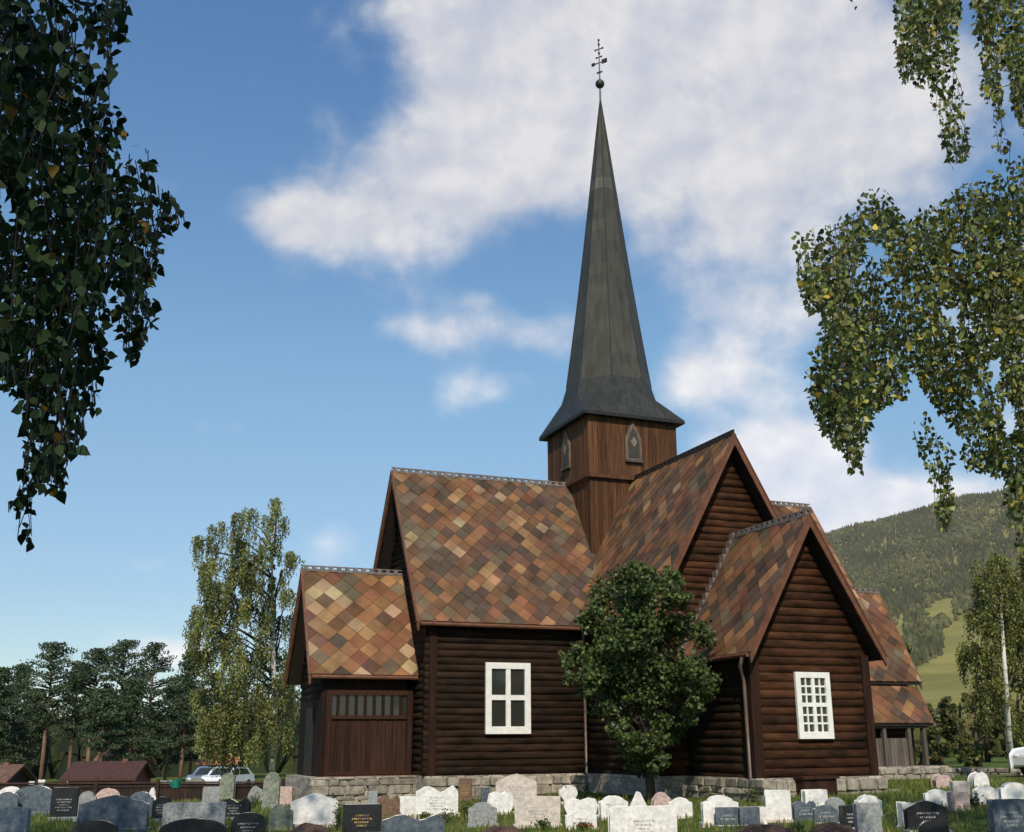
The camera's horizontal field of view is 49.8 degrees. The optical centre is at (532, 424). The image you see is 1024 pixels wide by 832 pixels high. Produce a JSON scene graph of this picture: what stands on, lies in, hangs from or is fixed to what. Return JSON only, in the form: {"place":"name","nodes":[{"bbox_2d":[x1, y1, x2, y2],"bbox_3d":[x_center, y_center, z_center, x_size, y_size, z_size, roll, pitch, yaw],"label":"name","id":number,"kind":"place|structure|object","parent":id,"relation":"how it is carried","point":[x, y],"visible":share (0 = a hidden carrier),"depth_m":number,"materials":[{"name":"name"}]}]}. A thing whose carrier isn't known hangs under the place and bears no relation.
{"place":"outdoors","nodes":[
{"label":"outdoors","id":0,"kind":"place"},
{"bbox_2d":[0,0,1023,716],"label":"sky","id":1,"kind":"structure","parent":0,"point":[376,268],"materials":[{"name":"blue"}]},
{"bbox_2d":[30,755,1023,831],"bbox_3d":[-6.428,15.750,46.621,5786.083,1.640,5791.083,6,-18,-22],"label":"ground","id":2,"kind":"structure","parent":0,"point":[998,761],"depth_m":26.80,"materials":[{"name":"green plant"}]},
{"bbox_2d":[0,792,19,806],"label":"gravestone","id":3,"kind":"object","parent":2,"relation":"on","point":[9,799],"visible":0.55,"depth_m":28.82,"materials":[{"name":"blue stone"}]},
{"bbox_2d":[0,666,26,763],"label":"pine tree","id":4,"kind":"object","parent":2,"relation":"on","point":[5,674],"visible":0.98,"depth_m":84.85,"materials":[{"name":"green plant"}]},
{"bbox_2d":[0,807,31,831],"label":"gravestone","id":5,"kind":"object","parent":2,"relation":"on","point":[15,819],"visible":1,"depth_m":21.40,"materials":[{"name":"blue stone"}]},
{"bbox_2d":[0,762,37,784],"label":"house","id":6,"kind":"structure","parent":2,"relation":"on","point":[15,773],"depth_m":61.43,"materials":[{"name":"brown tile"}]},
{"bbox_2d":[0,663,42,767],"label":"pine tree","id":7,"kind":"object","parent":2,"relation":"on","point":[15,730],"visible":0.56,"depth_m":88.34,"materials":[{"name":"green plant"}]},
{"bbox_2d":[0,688,57,763],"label":"pine tree","id":8,"kind":"object","parent":2,"relation":"on","point":[39,731],"visible":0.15,"depth_m":93.99,"materials":[{"name":"green plant"}]},
{"bbox_2d":[15,785,51,815],"bbox_3d":[-13.259,10.063,29.306,1.102,0.894,0.283,1,-16,-7],"label":"gravestone","id":9,"kind":"object","parent":2,"relation":"on","point":[37,798],"visible":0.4,"depth_m":29.28,"materials":[{"name":"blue stone"}]},
{"bbox_2d":[5,641,88,779],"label":"pine tree","id":10,"kind":"object","parent":2,"relation":"on","point":[52,657],"visible":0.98,"depth_m":82.50,"materials":[{"name":"green plant"}]},
{"bbox_2d":[47,787,79,820],"bbox_3d":[-11.499,9.403,27.086,0.691,0.932,0.238,3,-17,-12],"label":"gravestone","id":11,"kind":"object","parent":2,"relation":"on","point":[64,801],"visible":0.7,"depth_m":27.06,"materials":[{"name":"black stone"}]},
{"bbox_2d":[50,667,93,781],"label":"pine tree","id":12,"kind":"object","parent":2,"relation":"on","point":[73,725],"visible":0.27,"depth_m":92.09,"materials":[{"name":"green plant"}]},
{"bbox_2d":[77,791,96,815],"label":"gravestone","id":13,"kind":"object","parent":2,"relation":"on","point":[86,796],"visible":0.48,"depth_m":28.78,"materials":[{"name":"grey stone"}]},
{"bbox_2d":[60,647,118,760],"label":"pine tree","id":14,"kind":"object","parent":2,"relation":"on","point":[97,656],"visible":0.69,"depth_m":84.73,"materials":[{"name":"green plant"}]},
{"bbox_2d":[0,0,190,551],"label":"birch","id":15,"kind":"object","parent":2,"relation":"on","point":[42,120],"visible":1,"depth_m":4.94,"materials":[{"name":"green plant"}]},
{"bbox_2d":[72,820,118,831],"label":"gravestone","id":16,"kind":"object","parent":2,"relation":"on","point":[97,826],"visible":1,"depth_m":18.85,"materials":[{"name":"black stone"}]},
{"bbox_2d":[77,688,130,760],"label":"pine tree","id":17,"kind":"object","parent":2,"relation":"on","point":[98,708],"visible":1,"depth_m":76.01,"materials":[{"name":"green plant"}]},
{"bbox_2d":[59,759,155,781],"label":"house","id":18,"kind":"structure","parent":2,"relation":"on","point":[125,770],"depth_m":62.39,"materials":[{"name":"red paint"}]},
{"bbox_2d":[77,795,151,831],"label":"gravestone","id":19,"kind":"object","parent":2,"relation":"on","point":[123,813],"visible":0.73,"depth_m":23.14,"materials":[{"name":"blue stone"}]},
{"bbox_2d":[84,639,161,749],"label":"pine tree","id":20,"kind":"object","parent":2,"relation":"on","point":[121,648],"visible":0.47,"depth_m":85.36,"materials":[{"name":"green plant"}]},
{"bbox_2d":[103,678,163,770],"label":"pine tree","id":21,"kind":"object","parent":2,"relation":"on","point":[132,688],"visible":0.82,"depth_m":78.06,"materials":[{"name":"green plant"}]},
{"bbox_2d":[130,791,153,814],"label":"gravestone","id":22,"kind":"object","parent":2,"relation":"on","point":[144,796],"visible":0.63,"depth_m":29.43,"materials":[{"name":"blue stone"}]},
{"bbox_2d":[0,779,284,799],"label":"board fence","id":23,"kind":"object","parent":2,"relation":"on","point":[191,790],"visible":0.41,"depth_m":37.57,"materials":[{"name":"paint"}]},
{"bbox_2d":[128,642,183,748],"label":"pine tree","id":24,"kind":"object","parent":2,"relation":"on","point":[154,653],"visible":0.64,"depth_m":89.20,"materials":[{"name":"green plant"}]},
{"bbox_2d":[150,796,171,821],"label":"gravestone","id":25,"kind":"object","parent":2,"relation":"on","point":[157,807],"visible":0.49,"depth_m":26.67,"materials":[{"name":"black stone"}]},
{"bbox_2d":[141,689,194,780],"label":"pine tree","id":26,"kind":"object","parent":2,"relation":"on","point":[167,752],"visible":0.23,"depth_m":91.67,"materials":[{"name":"green plant"}]},
{"bbox_2d":[154,651,208,783],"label":"pine tree","id":27,"kind":"object","parent":2,"relation":"on","point":[189,684],"visible":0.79,"depth_m":84.16,"materials":[{"name":"green plant"}]},
{"bbox_2d":[160,715,205,774],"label":"pine tree","id":28,"kind":"object","parent":2,"relation":"on","point":[190,757],"visible":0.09,"depth_m":97.21,"materials":[{"name":"green plant"}]},
{"bbox_2d":[157,802,227,830],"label":"gravestone","id":29,"kind":"object","parent":2,"relation":"on","point":[175,811],"visible":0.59,"depth_m":23.65,"materials":[{"name":"grey stone"}]},
{"bbox_2d":[159,818,226,831],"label":"gravestone","id":30,"kind":"object","parent":2,"relation":"on","point":[195,825],"visible":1,"depth_m":18.22,"materials":[{"name":"black stone"}]},
{"bbox_2d":[185,766,230,783],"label":"parked car","id":31,"kind":"object","parent":2,"relation":"on","point":[200,771],"visible":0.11,"depth_m":75.45,"materials":[{"name":"silver metal"}]},
{"bbox_2d":[202,786,219,801],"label":"gravestone","id":32,"kind":"object","parent":2,"relation":"on","point":[211,794],"visible":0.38,"depth_m":33.66,"materials":[{"name":"grey stone"}]},
{"bbox_2d":[178,672,245,745],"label":"pine tree","id":33,"kind":"object","parent":2,"relation":"on","point":[209,679],"visible":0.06,"depth_m":90.80,"materials":[{"name":"green plant"}]},
{"bbox_2d":[219,773,235,799],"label":"gravestone","id":34,"kind":"object","parent":2,"relation":"on","point":[227,784],"visible":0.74,"depth_m":36.93,"materials":[{"name":"stone"}]},
{"bbox_2d":[201,766,254,781],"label":"parked car","id":35,"kind":"object","parent":2,"relation":"on","point":[246,775],"visible":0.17,"depth_m":72.95,"materials":[{"name":"white paint"}]},
{"bbox_2d":[221,798,250,819],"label":"gravestone","id":36,"kind":"object","parent":2,"relation":"on","point":[234,807],"visible":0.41,"depth_m":27.12,"materials":[{"name":"black stone"}]},
{"bbox_2d":[182,497,304,778],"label":"weeping birch","id":37,"kind":"object","parent":2,"relation":"on","point":[220,716],"visible":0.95,"depth_m":47.00,"materials":[{"name":"green plant"}]},
{"bbox_2d":[209,660,281,742],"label":"pine tree","id":38,"kind":"object","parent":2,"relation":"on","point":[250,682],"visible":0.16,"depth_m":92.39,"materials":[{"name":"green plant"}]},
{"bbox_2d":[231,812,265,831],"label":"gravestone","id":39,"kind":"object","parent":2,"relation":"on","point":[249,822],"visible":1,"depth_m":20.62,"materials":[{"name":"black stone"}]},
{"bbox_2d":[261,772,280,808],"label":"gravestone","id":40,"kind":"object","parent":2,"relation":"on","point":[271,788],"visible":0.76,"depth_m":31.99,"materials":[{"name":"stone"}]},
{"bbox_2d":[250,679,300,750],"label":"pine tree","id":41,"kind":"object","parent":2,"relation":"on","point":[287,715],"visible":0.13,"depth_m":94.64,"materials":[{"name":"green plant"}]},
{"bbox_2d":[266,804,293,831],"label":"gravestone","id":42,"kind":"object","parent":2,"relation":"on","point":[280,815],"visible":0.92,"depth_m":23.39,"materials":[{"name":"stone"}]},
{"bbox_2d":[280,786,293,805],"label":"gravestone","id":43,"kind":"object","parent":2,"relation":"on","point":[286,794],"visible":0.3,"depth_m":33.26,"materials":[{"name":"pink stone"}]},
{"bbox_2d":[284,823,329,831],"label":"gravestone","id":44,"kind":"object","parent":2,"relation":"on","point":[306,827],"visible":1,"depth_m":20.14,"materials":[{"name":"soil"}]},
{"bbox_2d":[291,793,337,827],"bbox_3d":[-4.774,8.523,24.138,1.102,0.843,0.329,3,-17,-11],"label":"gravestone","id":45,"kind":"object","parent":2,"relation":"on","point":[314,808],"visible":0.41,"depth_m":24.08,"materials":[{"name":"white stone"}]},
{"bbox_2d":[342,804,381,831],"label":"gravestone","id":46,"kind":"object","parent":2,"relation":"on","point":[362,817],"visible":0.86,"depth_m":21.55,"materials":[{"name":"black stone"}]},
{"bbox_2d":[378,794,399,818],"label":"gravestone","id":47,"kind":"object","parent":2,"relation":"on","point":[391,806],"visible":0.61,"depth_m":26.88,"materials":[{"name":"brown stone"}]},
{"bbox_2d":[399,796,415,816],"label":"gravestone","id":48,"kind":"object","parent":2,"relation":"on","point":[407,805],"visible":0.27,"depth_m":27.45,"materials":[{"name":"white stone"}]},
{"bbox_2d":[382,814,444,831],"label":"gravestone","id":49,"kind":"object","parent":2,"relation":"on","point":[405,823],"visible":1,"depth_m":19.74,"materials":[{"name":"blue stone"}]},
{"bbox_2d":[413,785,459,818],"bbox_3d":[-2.312,9.185,26.657,1.109,0.868,0.323,2,-16,-8],"label":"gravestone","id":50,"kind":"object","parent":2,"relation":"on","point":[432,799],"visible":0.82,"depth_m":26.60,"materials":[{"name":"white stone"}]},
{"bbox_2d":[458,778,471,801],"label":"gravestone","id":51,"kind":"object","parent":2,"relation":"on","point":[465,788],"visible":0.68,"depth_m":31.87,"materials":[{"name":"brown stone"}]},
{"bbox_2d":[467,802,497,826],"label":"gravestone","id":52,"kind":"object","parent":2,"relation":"on","point":[480,813],"visible":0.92,"depth_m":23.50,"materials":[{"name":"grey stone"}]},
{"bbox_2d":[487,791,513,814],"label":"gravestone","id":53,"kind":"object","parent":2,"relation":"on","point":[502,801],"visible":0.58,"depth_m":26.46,"materials":[{"name":"white stone"}]},
{"bbox_2d":[482,826,525,831],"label":"gravestone","id":54,"kind":"object","parent":2,"relation":"on","point":[502,829],"visible":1,"depth_m":19.32,"materials":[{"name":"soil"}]},
{"bbox_2d":[1,701,1023,779],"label":"woodland","id":55,"kind":"object","parent":2,"relation":"on","point":[57,769],"visible":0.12,"depth_m":108.70,"materials":[{"name":"green plant"}]},
{"bbox_2d":[496,774,536,807],"bbox_3d":[-0.411,9.516,28.432,1.144,0.981,0.285,-1,-16,0],"label":"gravestone","id":56,"kind":"object","parent":2,"relation":"on","point":[515,785],"visible":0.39,"depth_m":28.41,"materials":[{"name":"beige stone"}]},
{"bbox_2d":[513,796,561,827],"bbox_3d":[0.106,8.037,22.668,1.004,0.752,0.312,0,-16,-2],"label":"gravestone","id":57,"kind":"object","parent":2,"relation":"on","point":[529,810],"visible":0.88,"depth_m":22.62,"materials":[{"name":"beige stone"}]},
{"bbox_2d":[559,785,577,803],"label":"gravestone","id":58,"kind":"object","parent":2,"relation":"on","point":[567,792],"visible":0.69,"depth_m":29.36,"materials":[{"name":"white stone"}]},
{"bbox_2d":[562,798,598,816],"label":"gravestone","id":59,"kind":"object","parent":2,"relation":"on","point":[574,804],"visible":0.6,"depth_m":25.00,"materials":[{"name":"white stone"}]},
{"bbox_2d":[565,810,598,829],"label":"gravestone","id":60,"kind":"object","parent":2,"relation":"on","point":[576,816],"visible":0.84,"depth_m":21.63,"materials":[{"name":"white stone"}]},
{"bbox_2d":[598,796,627,820],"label":"gravestone","id":61,"kind":"object","parent":2,"relation":"on","point":[605,803],"visible":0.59,"depth_m":23.91,"materials":[{"name":"white stone"}]},
{"bbox_2d":[284,39,953,806],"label":"wooden church","id":62,"kind":"structure","parent":2,"relation":"on","point":[422,653],"depth_m":33.76,"materials":[{"name":"brown wood"}]},
{"bbox_2d":[303,707,313,775],"bbox_3d":[-6.911,9.762,33.990,0.080,2.000,1.000,6,-18,-22],"label":"door","id":63,"kind":"structure","parent":62,"relation":"in","point":[309,711],"depth_m":33.90,"materials":[{"name":"wood"}]},
{"bbox_2d":[485,662,530,733],"bbox_3d":[-0.738,8.342,33.611,1.470,2.110,0.100,6,-18,-22],"label":"window","id":64,"kind":"structure","parent":62,"relation":"in","point":[507,685],"depth_m":33.61,"materials":[{"name":"white paint"}]},
{"bbox_2d":[793,672,834,738],"bbox_3d":[7.268,7.248,28.455,1.070,1.670,0.100,6,-18,-22],"label":"window","id":65,"kind":"structure","parent":62,"relation":"in","point":[814,713],"depth_m":28.44,"materials":[{"name":"white paint"}]},
{"bbox_2d":[557,558,727,801],"bbox_3d":[2.941,6.559,28.425,4.844,6.076,3.751,6,-18,-22],"label":"rowan tree","id":66,"kind":"object","parent":2,"relation":"on","point":[621,656],"visible":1,"depth_m":28.22,"materials":[{"name":"green plant"}]},
{"bbox_2d":[608,805,676,831],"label":"gravestone","id":67,"kind":"object","parent":2,"relation":"on","point":[661,818],"visible":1,"depth_m":19.23,"materials":[{"name":"white stone"}]},
{"bbox_2d":[651,792,671,805],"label":"gravestone","id":68,"kind":"object","parent":2,"relation":"on","point":[660,798],"visible":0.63,"depth_m":25.32,"materials":[{"name":"pink stone"}]},
{"bbox_2d":[668,797,692,818],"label":"gravestone","id":69,"kind":"object","parent":2,"relation":"on","point":[683,805],"visible":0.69,"depth_m":23.16,"materials":[{"name":"white stone"}]},
{"bbox_2d":[699,795,737,827],"bbox_3d":[3.599,7.475,21.144,0.767,0.693,0.284,1,-16,-5],"label":"gravestone","id":70,"kind":"object","parent":2,"relation":"on","point":[710,804],"visible":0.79,"depth_m":21.12,"materials":[{"name":"white stone"}]},
{"bbox_2d":[714,807,738,827],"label":"gravestone","id":71,"kind":"object","parent":2,"relation":"on","point":[729,815],"visible":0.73,"depth_m":20.76,"materials":[{"name":"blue stone"}]},
{"bbox_2d":[738,807,760,827],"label":"gravestone","id":72,"kind":"object","parent":2,"relation":"on","point":[748,815],"visible":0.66,"depth_m":20.58,"materials":[{"name":"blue stone"}]},
{"bbox_2d":[716,824,794,831],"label":"earth mound","id":73,"kind":"object","parent":2,"relation":"on","point":[764,828],"visible":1,"depth_m":17.81,"materials":[{"name":"soil"}]},
{"bbox_2d":[764,790,792,822],"bbox_3d":[4.763,7.479,21.376,0.517,0.749,0.220,-1,-16,2],"label":"gravestone","id":74,"kind":"object","parent":2,"relation":"on","point":[778,804],"visible":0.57,"depth_m":21.35,"materials":[{"name":"white stone"}]},
{"bbox_2d":[791,800,815,821],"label":"gravestone","id":75,"kind":"object","parent":2,"relation":"on","point":[800,809],"visible":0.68,"depth_m":21.59,"materials":[{"name":"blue stone"}]},
{"bbox_2d":[801,789,827,805],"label":"gravestone","id":76,"kind":"object","parent":2,"relation":"on","point":[819,796],"visible":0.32,"depth_m":24.13,"materials":[{"name":"white stone"}]},
{"bbox_2d":[812,804,839,823],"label":"gravestone","id":77,"kind":"object","parent":2,"relation":"on","point":[820,813],"visible":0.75,"depth_m":20.85,"materials":[{"name":"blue stone"}]},
{"bbox_2d":[808,822,856,831],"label":"earth mound","id":78,"kind":"object","parent":2,"relation":"on","point":[831,827],"visible":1,"depth_m":17.85,"materials":[{"name":"soil"}]},
{"bbox_2d":[838,805,854,828],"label":"gravestone","id":79,"kind":"object","parent":2,"relation":"on","point":[846,814],"visible":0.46,"depth_m":19.51,"materials":[{"name":"black stone"}]},
{"bbox_2d":[853,802,881,831],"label":"gravestone","id":80,"kind":"object","parent":2,"relation":"on","point":[867,816],"visible":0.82,"depth_m":18.18,"materials":[{"name":"grey stone"}]},
{"bbox_2d":[854,795,883,816],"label":"gravestone","id":81,"kind":"object","parent":2,"relation":"on","point":[867,798],"visible":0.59,"depth_m":21.54,"materials":[{"name":"white stone"}]},
{"bbox_2d":[896,802,911,828],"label":"gravestone","id":82,"kind":"object","parent":2,"relation":"on","point":[900,806],"visible":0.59,"depth_m":19.34,"materials":[{"name":"white stone"}]},
{"bbox_2d":[791,0,1023,603],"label":"birch","id":83,"kind":"object","parent":2,"relation":"on","point":[838,405],"visible":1,"depth_m":9.76,"materials":[{"name":"green plant"}]},
{"bbox_2d":[902,800,951,831],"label":"gravestone","id":84,"kind":"object","parent":2,"relation":"on","point":[916,814],"visible":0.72,"depth_m":18.54,"materials":[{"name":"black stone"}]},
{"bbox_2d":[913,724,945,764],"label":"broadleaf tree","id":85,"kind":"object","parent":2,"relation":"on","point":[932,733],"visible":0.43,"depth_m":57.13,"materials":[{"name":"green plant"}]},
{"bbox_2d":[918,820,948,831],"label":"gravestone","id":86,"kind":"object","parent":2,"relation":"on","point":[932,826],"visible":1,"depth_m":15.87,"materials":[{"name":"black stone"}]},
{"bbox_2d":[923,789,947,805],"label":"gravestone","id":87,"kind":"object","parent":2,"relation":"on","point":[937,796],"visible":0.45,"depth_m":23.36,"materials":[{"name":"white stone"}]},
{"bbox_2d":[931,775,951,788],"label":"gravestone","id":88,"kind":"object","parent":2,"relation":"on","point":[938,781],"visible":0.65,"depth_m":31.11,"materials":[{"name":"pink stone"}]},
{"bbox_2d":[926,696,967,764],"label":"broadleaf tree","id":89,"kind":"object","parent":2,"relation":"on","point":[950,723],"visible":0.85,"depth_m":61.97,"materials":[{"name":"green plant"}]},
{"bbox_2d":[936,692,975,763],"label":"broadleaf tree","id":90,"kind":"object","parent":2,"relation":"on","point":[960,756],"visible":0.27,"depth_m":65.58,"materials":[{"name":"green plant"}]},
{"bbox_2d":[946,791,972,810],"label":"gravestone","id":91,"kind":"object","parent":2,"relation":"on","point":[955,799],"visible":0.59,"depth_m":22.22,"materials":[{"name":"pink stone"}]},
{"bbox_2d":[949,781,969,795],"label":"gravestone","id":92,"kind":"object","parent":2,"relation":"on","point":[959,786],"visible":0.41,"depth_m":25.41,"materials":[{"name":"beige stone"}]},
{"bbox_2d":[951,719,993,766],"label":"broadleaf tree","id":93,"kind":"object","parent":2,"relation":"on","point":[968,741],"visible":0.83,"depth_m":55.45,"materials":[{"name":"green plant"}]},
{"bbox_2d":[968,771,989,787],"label":"gravestone","id":94,"kind":"object","parent":2,"relation":"on","point":[975,778],"visible":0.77,"depth_m":30.90,"materials":[{"name":"white stone"}]},
{"bbox_2d":[957,693,1004,761],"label":"broadleaf tree","id":95,"kind":"object","parent":2,"relation":"on","point":[987,745],"visible":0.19,"depth_m":69.70,"materials":[{"name":"green plant"}]},
{"bbox_2d":[972,785,997,804],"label":"gravestone","id":96,"kind":"object","parent":2,"relation":"on","point":[988,792],"visible":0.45,"depth_m":23.43,"materials":[{"name":"white stone"}]},
{"bbox_2d":[951,767,1022,774],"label":"dry stone wall","id":97,"kind":"structure","parent":2,"relation":"on","point":[991,771],"depth_m":42.76,"materials":[{"name":"grey stone"}]},
{"bbox_2d":[954,552,1023,772],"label":"birch","id":98,"kind":"object","parent":2,"relation":"on","point":[1000,596],"visible":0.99,"depth_m":42.29,"materials":[{"name":"green plant"}]},
{"bbox_2d":[986,799,1023,831],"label":"gravestone","id":99,"kind":"object","parent":2,"relation":"on","point":[1005,815],"visible":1,"depth_m":17.12,"materials":[{"name":"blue stone"}]},
{"bbox_2d":[986,677,1023,759],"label":"broadleaf tree","id":100,"kind":"object","parent":2,"relation":"on","point":[1017,690],"visible":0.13,"depth_m":65.54,"materials":[{"name":"green plant"}]},
{"bbox_2d":[997,782,1023,798],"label":"gravestone","id":101,"kind":"object","parent":2,"relation":"on","point":[1010,790],"visible":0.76,"depth_m":22.83,"materials":[{"name":"white stone"}]},
{"bbox_2d":[1009,747,1023,774],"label":"parked car","id":102,"kind":"object","parent":2,"relation":"on","point":[1016,756],"visible":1,"depth_m":39.46,"materials":[{"name":"white paint"}]},
{"bbox_2d":[294,494,1023,716],"bbox_3d":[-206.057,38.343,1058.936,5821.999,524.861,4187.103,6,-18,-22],"label":"hill","id":103,"kind":"structure","parent":0,"point":[939,676],"depth_m":682.43,"materials":[{"name":"green plant"}]},
{"bbox_2d":[58,487,1023,724],"bbox_3d":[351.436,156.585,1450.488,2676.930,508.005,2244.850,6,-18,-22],"label":"forest","id":104,"kind":"object","parent":103,"relation":"on","point":[923,637],"visible":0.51,"depth_m":1569.81,"materials":[{"name":"green plant"}]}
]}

